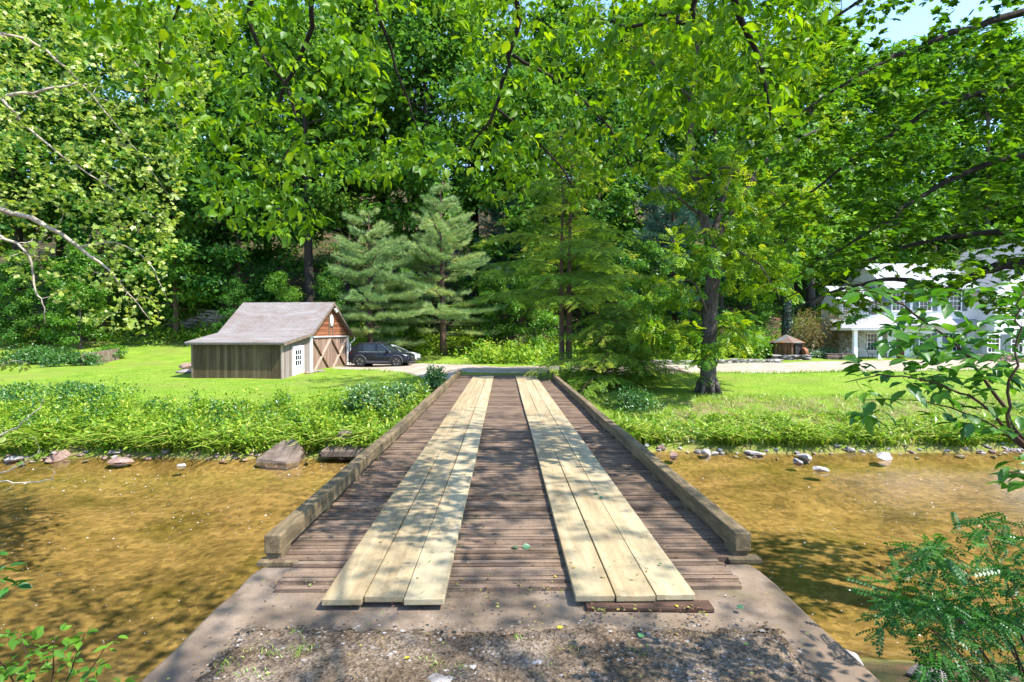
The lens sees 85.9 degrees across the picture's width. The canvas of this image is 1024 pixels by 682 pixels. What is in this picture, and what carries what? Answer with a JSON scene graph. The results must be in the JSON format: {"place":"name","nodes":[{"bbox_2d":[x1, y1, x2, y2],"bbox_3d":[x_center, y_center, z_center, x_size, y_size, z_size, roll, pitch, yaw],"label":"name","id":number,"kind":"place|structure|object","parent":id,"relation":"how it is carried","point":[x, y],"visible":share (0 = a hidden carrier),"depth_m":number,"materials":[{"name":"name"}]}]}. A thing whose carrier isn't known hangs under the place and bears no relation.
{"place":"outdoors","nodes":[
{"label":"outdoors","id":0,"kind":"place"},
{"bbox_2d":[188,614,826,681],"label":"gravel track","id":1,"kind":"structure","parent":0,"point":[770,651],"depth_m":3.52,"materials":[{"name":"grey gravel"}]},
{"bbox_2d":[213,628,647,679],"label":"gravel weeds","id":2,"kind":"object","parent":1,"relation":"on","point":[297,651],"visible":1,"depth_m":3.52,"materials":[{"name":"green plant"}]},
{"bbox_2d":[155,582,826,681],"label":"ground litter","id":3,"kind":"object","parent":1,"relation":"on","point":[746,643],"visible":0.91,"depth_m":3.75,"materials":[{"name":"brown plant"}]},
{"bbox_2d":[0,177,1023,681],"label":"ground","id":4,"kind":"structure","parent":0,"point":[136,561],"depth_m":14.35,"materials":[{"name":"brown soil"}]},
{"bbox_2d":[0,551,32,598],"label":"leafy sprig","id":5,"kind":"object","parent":4,"relation":"on","point":[5,590],"visible":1,"depth_m":4.29,"materials":[{"name":"green plant"}]},
{"bbox_2d":[0,380,47,401],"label":"shrub","id":6,"kind":"object","parent":4,"relation":"on","point":[5,393],"visible":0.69,"depth_m":22.56,"materials":[{"name":"green plant"}]},
{"bbox_2d":[0,249,54,347],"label":"broadleaf tree","id":7,"kind":"object","parent":4,"relation":"on","point":[18,307],"visible":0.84,"depth_m":48.86,"materials":[{"name":"green plant"}]},
{"bbox_2d":[0,350,54,491],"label":"bare bush","id":8,"kind":"object","parent":4,"relation":"on","point":[3,439],"visible":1,"depth_m":7.32,"materials":[{"name":"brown plant"}]},
{"bbox_2d":[0,343,66,365],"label":"shrub","id":9,"kind":"object","parent":4,"relation":"on","point":[28,356],"visible":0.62,"depth_m":39.86,"materials":[{"name":"green plant"}]},
{"bbox_2d":[0,49,74,259],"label":"broadleaf tree","id":10,"kind":"object","parent":4,"relation":"on","point":[8,245],"visible":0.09,"depth_m":54.61,"materials":[{"name":"green plant"}]},
{"bbox_2d":[0,0,101,336],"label":"broadleaf tree","id":11,"kind":"object","parent":4,"relation":"on","point":[18,158],"visible":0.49,"depth_m":50.71,"materials":[{"name":"green plant"}]},
{"bbox_2d":[49,449,70,462],"bbox_3d":[-14.219,3.640,17.285,0.348,0.422,0.570,0,1,15],"label":"stone","id":12,"kind":"object","parent":4,"relation":"on","point":[58,456],"visible":0.92,"depth_m":17.16,"materials":[{"name":"beige stone"}]},
{"bbox_2d":[0,623,138,681],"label":"bank plant","id":13,"kind":"object","parent":4,"relation":"on","point":[12,670],"visible":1,"depth_m":4.95,"materials":[{"name":"green plant"}]},
{"bbox_2d":[38,346,107,366],"bbox_3d":[-31.287,1.152,39.183,2.562,1.645,4.152,1,1,40],"label":"shrub","id":14,"kind":"object","parent":4,"relation":"on","point":[74,358],"visible":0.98,"depth_m":38.91,"materials":[{"name":"green plant"}]},
{"bbox_2d":[7,379,139,405],"bbox_3d":[-17.634,2.099,22.275,3.869,1.118,3.974,0,1,-1],"label":"shrub","id":15,"kind":"object","parent":4,"relation":"on","point":[71,387],"visible":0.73,"depth_m":21.98,"materials":[{"name":"green plant"}]},
{"bbox_2d":[33,241,125,349],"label":"broadleaf tree","id":16,"kind":"object","parent":4,"relation":"on","point":[78,255],"visible":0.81,"depth_m":47.57,"materials":[{"name":"green plant"}]},
{"bbox_2d":[0,0,158,309],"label":"broadleaf tree","id":17,"kind":"object","parent":4,"relation":"on","point":[50,240],"visible":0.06,"depth_m":58.62,"materials":[{"name":"green plant"}]},
{"bbox_2d":[23,90,167,333],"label":"broadleaf tree","id":18,"kind":"object","parent":4,"relation":"on","point":[80,235],"visible":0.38,"depth_m":51.34,"materials":[{"name":"green plant"}]},
{"bbox_2d":[81,348,119,365],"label":"retaining wall","id":19,"kind":"structure","parent":4,"relation":"on","point":[109,354],"depth_m":42.02,"materials":[{"name":"beige stone"}]},
{"bbox_2d":[90,342,128,357],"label":"shrub","id":20,"kind":"object","parent":4,"relation":"on","point":[122,353],"visible":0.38,"depth_m":43.48,"materials":[{"name":"green plant"}]},
{"bbox_2d":[0,0,238,334],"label":"sycamore tree","id":21,"kind":"object","parent":4,"relation":"on","point":[90,118],"visible":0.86,"depth_m":9.88,"materials":[{"name":"green plant"}]},
{"bbox_2d":[26,0,225,323],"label":"broadleaf tree","id":22,"kind":"object","parent":4,"relation":"on","point":[121,161],"visible":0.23,"depth_m":52.64,"materials":[{"name":"green plant"}]},
{"bbox_2d":[106,250,157,329],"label":"broadleaf tree","id":23,"kind":"object","parent":4,"relation":"on","point":[132,284],"visible":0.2,"depth_m":53.69,"materials":[{"name":"green plant"}]},
{"bbox_2d":[100,105,235,338],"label":"broadleaf tree","id":24,"kind":"object","parent":4,"relation":"on","point":[206,302],"visible":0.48,"depth_m":51.22,"materials":[{"name":"green plant"}]},
{"bbox_2d":[133,245,203,327],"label":"broadleaf tree","id":25,"kind":"object","parent":4,"relation":"on","point":[172,319],"visible":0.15,"depth_m":54.03,"materials":[{"name":"green plant"}]},
{"bbox_2d":[0,401,388,459],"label":"tall bank weeds","id":26,"kind":"object","parent":4,"relation":"on","point":[260,440],"visible":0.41,"depth_m":17.99,"materials":[{"name":"green plant"}]},
{"bbox_2d":[156,306,233,329],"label":"stone wall","id":27,"kind":"structure","parent":4,"relation":"on","point":[189,320],"depth_m":54.68,"materials":[{"name":"grey stone"}]},
{"bbox_2d":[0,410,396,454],"bbox_3d":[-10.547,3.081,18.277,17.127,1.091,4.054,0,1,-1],"label":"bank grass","id":28,"kind":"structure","parent":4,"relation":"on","point":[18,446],"depth_m":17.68,"materials":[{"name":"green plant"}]},
{"bbox_2d":[0,388,411,432],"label":"dark bank weeds","id":29,"kind":"object","parent":4,"relation":"on","point":[197,398],"visible":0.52,"depth_m":19.67,"materials":[{"name":"green plant"}]},
{"bbox_2d":[124,0,297,291],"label":"broadleaf tree","id":30,"kind":"object","parent":4,"relation":"on","point":[227,66],"visible":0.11,"depth_m":56.44,"materials":[{"name":"green plant"}]},
{"bbox_2d":[0,373,431,440],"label":"bank weeds","id":31,"kind":"object","parent":4,"relation":"on","point":[201,404],"visible":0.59,"depth_m":19.67,"materials":[{"name":"green plant"}]},
{"bbox_2d":[139,81,320,307],"bbox_3d":[-27.740,-12.912,54.687,15.729,25.122,13.015,-1,1,-32],"label":"broadleaf tree","id":32,"kind":"object","parent":4,"relation":"on","point":[233,255],"visible":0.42,"depth_m":53.06,"materials":[{"name":"green plant"}]},
{"bbox_2d":[212,279,253,332],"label":"broadleaf tree","id":33,"kind":"object","parent":4,"relation":"on","point":[237,293],"visible":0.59,"depth_m":49.78,"materials":[{"name":"green plant"}]},
{"bbox_2d":[194,0,330,301],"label":"broadleaf tree","id":34,"kind":"object","parent":4,"relation":"on","point":[247,35],"visible":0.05,"depth_m":60.38,"materials":[{"name":"green plant"}]},
{"bbox_2d":[184,302,354,378],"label":"barn","id":35,"kind":"structure","parent":4,"relation":"on","point":[269,340],"depth_m":34.31,"materials":[{"name":"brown wood"}]},
{"bbox_2d":[292,345,303,375],"bbox_3d":[-12.873,1.399,33.168,0.115,2.230,1.340,0,1,5],"label":"side door","id":36,"kind":"structure","parent":35,"relation":"in","point":[298,352],"depth_m":33.04,"materials":[{"name":"white paint"}]},
{"bbox_2d":[313,337,330,369],"bbox_3d":[-12.631,0.994,36.493,0.192,2.470,2.815,0,1,5],"label":"barn door","id":37,"kind":"structure","parent":35,"relation":"in","point":[321,345],"depth_m":36.54,"materials":[{"name":"brown wood"}]},
{"bbox_2d":[330,337,346,366],"bbox_3d":[-12.376,0.946,39.336,0.192,2.470,2.815,0,1,5],"label":"barn door","id":38,"kind":"structure","parent":35,"relation":"in","point":[338,345],"depth_m":39.33,"materials":[{"name":"brown wood"}]},
{"bbox_2d":[256,440,306,469],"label":"broken slab","id":39,"kind":"structure","parent":4,"relation":"on","point":[280,455],"depth_m":16.85,"materials":[{"name":"grey stone"}]},
{"bbox_2d":[260,271,302,301],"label":"bush","id":40,"kind":"object","parent":4,"relation":"on","point":[279,281],"visible":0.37,"depth_m":49.30,"materials":[{"name":"green plant"}]},
{"bbox_2d":[202,0,391,301],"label":"broadleaf tree","id":41,"kind":"object","parent":4,"relation":"on","point":[319,192],"visible":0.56,"depth_m":51.18,"materials":[{"name":"green plant"}]},
{"bbox_2d":[297,411,339,442],"bbox_3d":[-6.386,2.870,18.207,1.293,1.077,1.698,0,1,-1],"label":"shrub","id":42,"kind":"object","parent":4,"relation":"on","point":[319,424],"visible":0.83,"depth_m":17.94,"materials":[{"name":"green plant"}]},
{"bbox_2d":[309,267,351,325],"bbox_3d":[-16.478,-2.701,49.169,4.149,8.008,5.014,0,1,12],"label":"bush","id":43,"kind":"object","parent":4,"relation":"on","point":[329,281],"visible":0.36,"depth_m":48.95,"materials":[{"name":"green plant"}]},
{"bbox_2d":[321,442,367,456],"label":"broken slab","id":44,"kind":"structure","parent":4,"relation":"on","point":[338,451],"depth_m":17.07,"materials":[{"name":"grey stone"}]},
{"bbox_2d":[259,0,454,314],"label":"broadleaf tree","id":45,"kind":"object","parent":4,"relation":"on","point":[345,198],"visible":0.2,"depth_m":54.83,"materials":[{"name":"green plant"}]},
{"bbox_2d":[339,378,401,412],"bbox_3d":[-5.212,2.102,20.405,2.312,1.504,2.136,0,1,-1],"label":"shrub","id":46,"kind":"object","parent":4,"relation":"on","point":[374,395],"visible":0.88,"depth_m":20.06,"materials":[{"name":"green plant"}]},
{"bbox_2d":[325,207,428,347],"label":"white pine","id":47,"kind":"object","parent":4,"relation":"on","point":[383,279],"visible":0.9,"depth_m":42.21,"materials":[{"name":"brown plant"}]},
{"bbox_2d":[304,0,454,293],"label":"broadleaf tree","id":48,"kind":"object","parent":4,"relation":"on","point":[381,105],"visible":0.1,"depth_m":56.26,"materials":[{"name":"green plant"}]},
{"bbox_2d":[0,296,781,364],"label":"undergrowth","id":49,"kind":"object","parent":4,"relation":"on","point":[517,356],"visible":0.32,"depth_m":46.39,"materials":[{"name":"green plant"}]},
{"bbox_2d":[380,380,429,406],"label":"shrub","id":50,"kind":"object","parent":4,"relation":"on","point":[398,390],"visible":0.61,"depth_m":21.18,"materials":[{"name":"green plant"}]},
{"bbox_2d":[381,267,432,346],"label":"broadleaf tree","id":51,"kind":"object","parent":4,"relation":"on","point":[410,330],"visible":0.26,"depth_m":49.63,"materials":[{"name":"green plant"}]},
{"bbox_2d":[316,0,511,330],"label":"broadleaf tree","id":52,"kind":"object","parent":4,"relation":"on","point":[449,65],"visible":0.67,"depth_m":51.58,"materials":[{"name":"green plant"}]},
{"bbox_2d":[0,233,845,344],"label":"hill undergrowth","id":53,"kind":"object","parent":4,"relation":"on","point":[320,259],"visible":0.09,"depth_m":60.10,"materials":[{"name":"green plant"}]},
{"bbox_2d":[423,364,447,391],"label":"shrub","id":54,"kind":"object","parent":4,"relation":"on","point":[433,377],"visible":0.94,"depth_m":25.11,"materials":[{"name":"green plant"}]},
{"bbox_2d":[372,181,507,355],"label":"white pine","id":55,"kind":"object","parent":4,"relation":"on","point":[468,260],"visible":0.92,"depth_m":44.63,"materials":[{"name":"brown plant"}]},
{"bbox_2d":[58,0,830,247],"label":"overhanging tree","id":56,"kind":"object","parent":4,"relation":"on","point":[673,123],"visible":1,"depth_m":5.38,"materials":[{"name":"green plant"}]},
{"bbox_2d":[389,0,551,309],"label":"broadleaf tree","id":57,"kind":"object","parent":4,"relation":"on","point":[502,32],"visible":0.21,"depth_m":56.05,"materials":[{"name":"green plant"}]},
{"bbox_2d":[471,268,515,349],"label":"broadleaf tree","id":58,"kind":"object","parent":4,"relation":"on","point":[496,284],"visible":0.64,"depth_m":45.90,"materials":[{"name":"green plant"}]},
{"bbox_2d":[462,187,543,325],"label":"white pine","id":59,"kind":"object","parent":4,"relation":"on","point":[493,219],"visible":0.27,"depth_m":52.92,"materials":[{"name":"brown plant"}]},
{"bbox_2d":[142,370,879,681],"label":"wooden bridge","id":60,"kind":"structure","parent":4,"relation":"on","point":[436,511],"depth_m":5.35,"materials":[{"name":"wood"}]},
{"bbox_2d":[456,583,714,618],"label":"swept litter","id":61,"kind":"object","parent":60,"relation":"on","point":[598,609],"visible":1,"depth_m":4.15,"materials":[{"name":"brown plant"}]},
{"bbox_2d":[0,368,1023,417],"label":"lawn grass","id":62,"kind":"structure","parent":4,"relation":"on","point":[561,377],"depth_m":25.78,"materials":[{"name":"green plant"}]},
{"bbox_2d":[4,16,1023,233],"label":"wood","id":63,"kind":"object","parent":4,"relation":"on","point":[113,86],"depth_m":82.03,"materials":[{"name":"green plant"}]},
{"bbox_2d":[449,62,600,327],"bbox_3d":[0.926,-13.751,54.398,16.516,26.378,13.666,1,1,39],"label":"broadleaf tree","id":64,"kind":"object","parent":4,"relation":"on","point":[545,113],"visible":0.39,"depth_m":52.03,"materials":[{"name":"green plant"}]},
{"bbox_2d":[498,254,565,352],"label":"broadleaf tree","id":65,"kind":"object","parent":4,"relation":"on","point":[534,317],"visible":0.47,"depth_m":44.65,"materials":[{"name":"green plant"}]},
{"bbox_2d":[447,118,690,376],"bbox_3d":[3.297,-4.189,28.250,11.027,13.981,10.699,1,1,42],"label":"hemlock tree","id":66,"kind":"object","parent":4,"relation":"on","point":[569,279],"visible":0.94,"depth_m":27.66,"materials":[{"name":"green plant"}]},
{"bbox_2d":[487,0,657,302],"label":"broadleaf tree","id":67,"kind":"object","parent":4,"relation":"on","point":[549,16],"visible":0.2,"depth_m":58.87,"materials":[{"name":"green plant"}]},
{"bbox_2d":[529,77,663,325],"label":"broadleaf tree","id":68,"kind":"object","parent":4,"relation":"on","point":[622,195],"visible":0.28,"depth_m":52.11,"materials":[{"name":"green plant"}]},
{"bbox_2d":[586,246,642,348],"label":"broadleaf tree","id":69,"kind":"object","parent":4,"relation":"on","point":[622,262],"visible":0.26,"depth_m":43.53,"materials":[{"name":"green plant"}]},
{"bbox_2d":[524,307,711,399],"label":"hemlock tree","id":70,"kind":"object","parent":4,"relation":"on","point":[599,363],"visible":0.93,"depth_m":24.04,"materials":[{"name":"green plant"}]},
{"bbox_2d":[559,0,698,284],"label":"broadleaf tree","id":71,"kind":"object","parent":4,"relation":"on","point":[628,218],"visible":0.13,"depth_m":57.57,"materials":[{"name":"green plant"}]},
{"bbox_2d":[601,385,663,413],"bbox_3d":[4.804,2.273,21.252,2.510,1.132,2.530,0,1,-1],"label":"shrub","id":72,"kind":"object","parent":4,"relation":"on","point":[630,400],"visible":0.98,"depth_m":21.22,"materials":[{"name":"green plant"}]},
{"bbox_2d":[623,238,692,346],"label":"broadleaf tree","id":73,"kind":"object","parent":4,"relation":"on","point":[647,266],"visible":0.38,"depth_m":45.43,"materials":[{"name":"green plant"}]},
{"bbox_2d":[621,0,745,280],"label":"broadleaf tree","id":74,"kind":"object","parent":4,"relation":"on","point":[671,148],"visible":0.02,"depth_m":60.77,"materials":[{"name":"green plant"}]},
{"bbox_2d":[587,358,783,364],"bbox_3d":[11.295,1.405,36.276,14.999,0.436,1.096,0,1,-11],"label":"stone edging","id":75,"kind":"object","parent":4,"relation":"on","point":[735,360],"visible":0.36,"depth_m":36.74,"materials":[{"name":"grey stone"}]},
{"bbox_2d":[626,147,746,346],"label":"white pine","id":76,"kind":"object","parent":4,"relation":"on","point":[658,228],"visible":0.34,"depth_m":47.57,"materials":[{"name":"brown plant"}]},
{"bbox_2d":[362,360,1023,380],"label":"verge grass","id":77,"kind":"structure","parent":4,"relation":"on","point":[728,372],"depth_m":30.37,"materials":[{"name":"green plant"}]},
{"bbox_2d":[669,244,728,346],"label":"broadleaf tree","id":78,"kind":"object","parent":4,"relation":"on","point":[700,279],"visible":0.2,"depth_m":46.55,"materials":[{"name":"green plant"}]},
{"bbox_2d":[584,0,852,395],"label":"walnut tree","id":79,"kind":"object","parent":4,"relation":"on","point":[713,254],"visible":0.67,"depth_m":22.66,"materials":[{"name":"green plant"}]},
{"bbox_2d":[655,44,784,319],"bbox_3d":[21.504,-16.571,56.256,14.574,29.798,15.106,1,1,35],"label":"broadleaf tree","id":80,"kind":"object","parent":4,"relation":"on","point":[702,139],"visible":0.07,"depth_m":54.73,"materials":[{"name":"green plant"}]},
{"bbox_2d":[728,330,780,358],"bbox_3d":[18.927,0.289,43.543,4.678,2.720,3.894,0,1,-1],"label":"shrub","id":81,"kind":"object","parent":4,"relation":"on","point":[762,349],"visible":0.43,"depth_m":42.92,"materials":[{"name":"green plant"}]},
{"bbox_2d":[727,273,784,344],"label":"broadleaf tree","id":82,"kind":"object","parent":4,"relation":"on","point":[760,306],"visible":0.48,"depth_m":47.49,"materials":[{"name":"green plant"}]},
{"bbox_2d":[673,34,880,301],"bbox_3d":[28.842,-18.855,62.087,19.287,30.380,20.964,0,1,-15],"label":"broadleaf tree","id":83,"kind":"object","parent":4,"relation":"on","point":[809,123],"visible":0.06,"depth_m":57.46,"materials":[{"name":"green plant"}]},
{"bbox_2d":[768,335,805,358],"bbox_3d":[21.336,0.511,42.849,2.678,2.060,2.591,0,1,-13],"label":"well hut","id":84,"kind":"object","parent":4,"relation":"on","point":[788,345],"visible":0.68,"depth_m":42.07,"materials":[{"name":"brown wood"}]},
{"bbox_2d":[772,354,812,359],"bbox_3d":[20.536,1.231,40.502,2.838,0.490,1.325,0,1,-1],"label":"stone pile","id":85,"kind":"object","parent":4,"relation":"on","point":[799,357],"visible":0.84,"depth_m":40.19,"materials":[{"name":"grey stone"}]},
{"bbox_2d":[726,124,861,335],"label":"broadleaf tree","id":86,"kind":"object","parent":4,"relation":"on","point":[787,322],"visible":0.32,"depth_m":46.39,"materials":[{"name":"green plant"}]},
{"bbox_2d":[581,391,1023,433],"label":"rough grass","id":87,"kind":"structure","parent":4,"relation":"on","point":[779,396],"depth_m":21.55,"materials":[{"name":"green plant"}]},
{"bbox_2d":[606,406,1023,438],"bbox_3d":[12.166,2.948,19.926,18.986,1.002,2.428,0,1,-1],"label":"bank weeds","id":88,"kind":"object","parent":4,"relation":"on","point":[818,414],"visible":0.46,"depth_m":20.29,"materials":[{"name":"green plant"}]},
{"bbox_2d":[808,346,837,357],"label":"shrub","id":89,"kind":"object","parent":4,"relation":"on","point":[817,353],"visible":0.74,"depth_m":43.04,"materials":[{"name":"green plant"}]},
{"bbox_2d":[744,7,902,314],"bbox_3d":[31.412,-18.063,58.305,16.148,31.853,15.579,0,1,9],"label":"broadleaf tree","id":90,"kind":"object","parent":4,"relation":"on","point":[848,187],"visible":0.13,"depth_m":55.43,"materials":[{"name":"green plant"}]},
{"bbox_2d":[788,303,867,354],"bbox_3d":[25.553,-0.821,44.639,5.754,4.795,5.441,1,1,43],"label":"shrub","id":91,"kind":"object","parent":4,"relation":"on","point":[805,329],"visible":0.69,"depth_m":44.29,"materials":[{"name":"green plant"}]},
{"bbox_2d":[734,0,1023,330],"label":"maple tree","id":92,"kind":"object","parent":4,"relation":"on","point":[890,72],"visible":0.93,"depth_m":7.96,"materials":[{"name":"green plant"}]},
{"bbox_2d":[804,41,961,279],"bbox_3d":[41.075,-20.603,66.317,20.461,29.652,18.824,1,1,44],"label":"broadleaf tree","id":93,"kind":"object","parent":4,"relation":"on","point":[843,108],"visible":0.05,"depth_m":62.23,"materials":[{"name":"green plant"}]},
{"bbox_2d":[821,38,983,264],"bbox_3d":[42.512,-18.502,60.305,15.340,30.260,14.800,0,1,-1],"label":"broadleaf tree","id":94,"kind":"object","parent":4,"relation":"on","point":[886,144],"visible":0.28,"depth_m":58.57,"materials":[{"name":"green plant"}]},
{"bbox_2d":[813,241,1023,358],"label":"farmhouse","id":95,"kind":"object","parent":4,"relation":"on","point":[870,326],"visible":0.41,"depth_m":43.68,"materials":[{"name":"wood"}]},
{"bbox_2d":[839,276,1023,492],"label":"leafy shrub","id":96,"kind":"object","parent":4,"relation":"on","point":[870,421],"visible":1,"depth_m":2.58,"materials":[{"name":"green plant"}]},
{"bbox_2d":[845,511,1023,681],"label":"fine leaved shrub","id":97,"kind":"object","parent":4,"relation":"on","point":[983,613],"visible":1,"depth_m":3.73,"materials":[{"name":"green plant"}]},
{"bbox_2d":[860,25,1022,261],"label":"broadleaf tree","id":98,"kind":"object","parent":4,"relation":"on","point":[946,51],"visible":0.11,"depth_m":65.76,"materials":[{"name":"green plant"}]},
{"bbox_2d":[925,18,1023,260],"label":"broadleaf tree","id":99,"kind":"object","parent":4,"relation":"on","point":[987,103],"visible":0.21,"depth_m":60.65,"materials":[{"name":"green plant"}]},
{"bbox_2d":[938,72,1023,256],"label":"broadleaf tree","id":100,"kind":"object","parent":4,"relation":"on","point":[991,211],"visible":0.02,"depth_m":65.50,"materials":[{"name":"green plant"}]},
{"bbox_2d":[26,0,1023,210],"label":"sky","id":101,"kind":"structure","parent":0,"point":[917,20],"materials":[{"name":"white"}]},
{"bbox_2d":[334,360,1023,379],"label":"gravel road","id":102,"kind":"structure","parent":0,"point":[416,369],"depth_m":33.74,"materials":[{"name":"grey gravel"}]},
{"bbox_2d":[348,342,414,366],"bbox_3d":[-9.212,0.963,39.082,4.501,1.771,1.998,0,1,6],"label":"parked car","id":103,"kind":"object","parent":102,"relation":"on","point":[366,354],"visible":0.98,"depth_m":38.30,"materials":[{"name":"blue paint"}]},
{"bbox_2d":[603,405,1023,447],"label":"bank grass","id":104,"kind":"structure","parent":0,"point":[812,434],"depth_m":18.85,"materials":[{"name":"green plant"}]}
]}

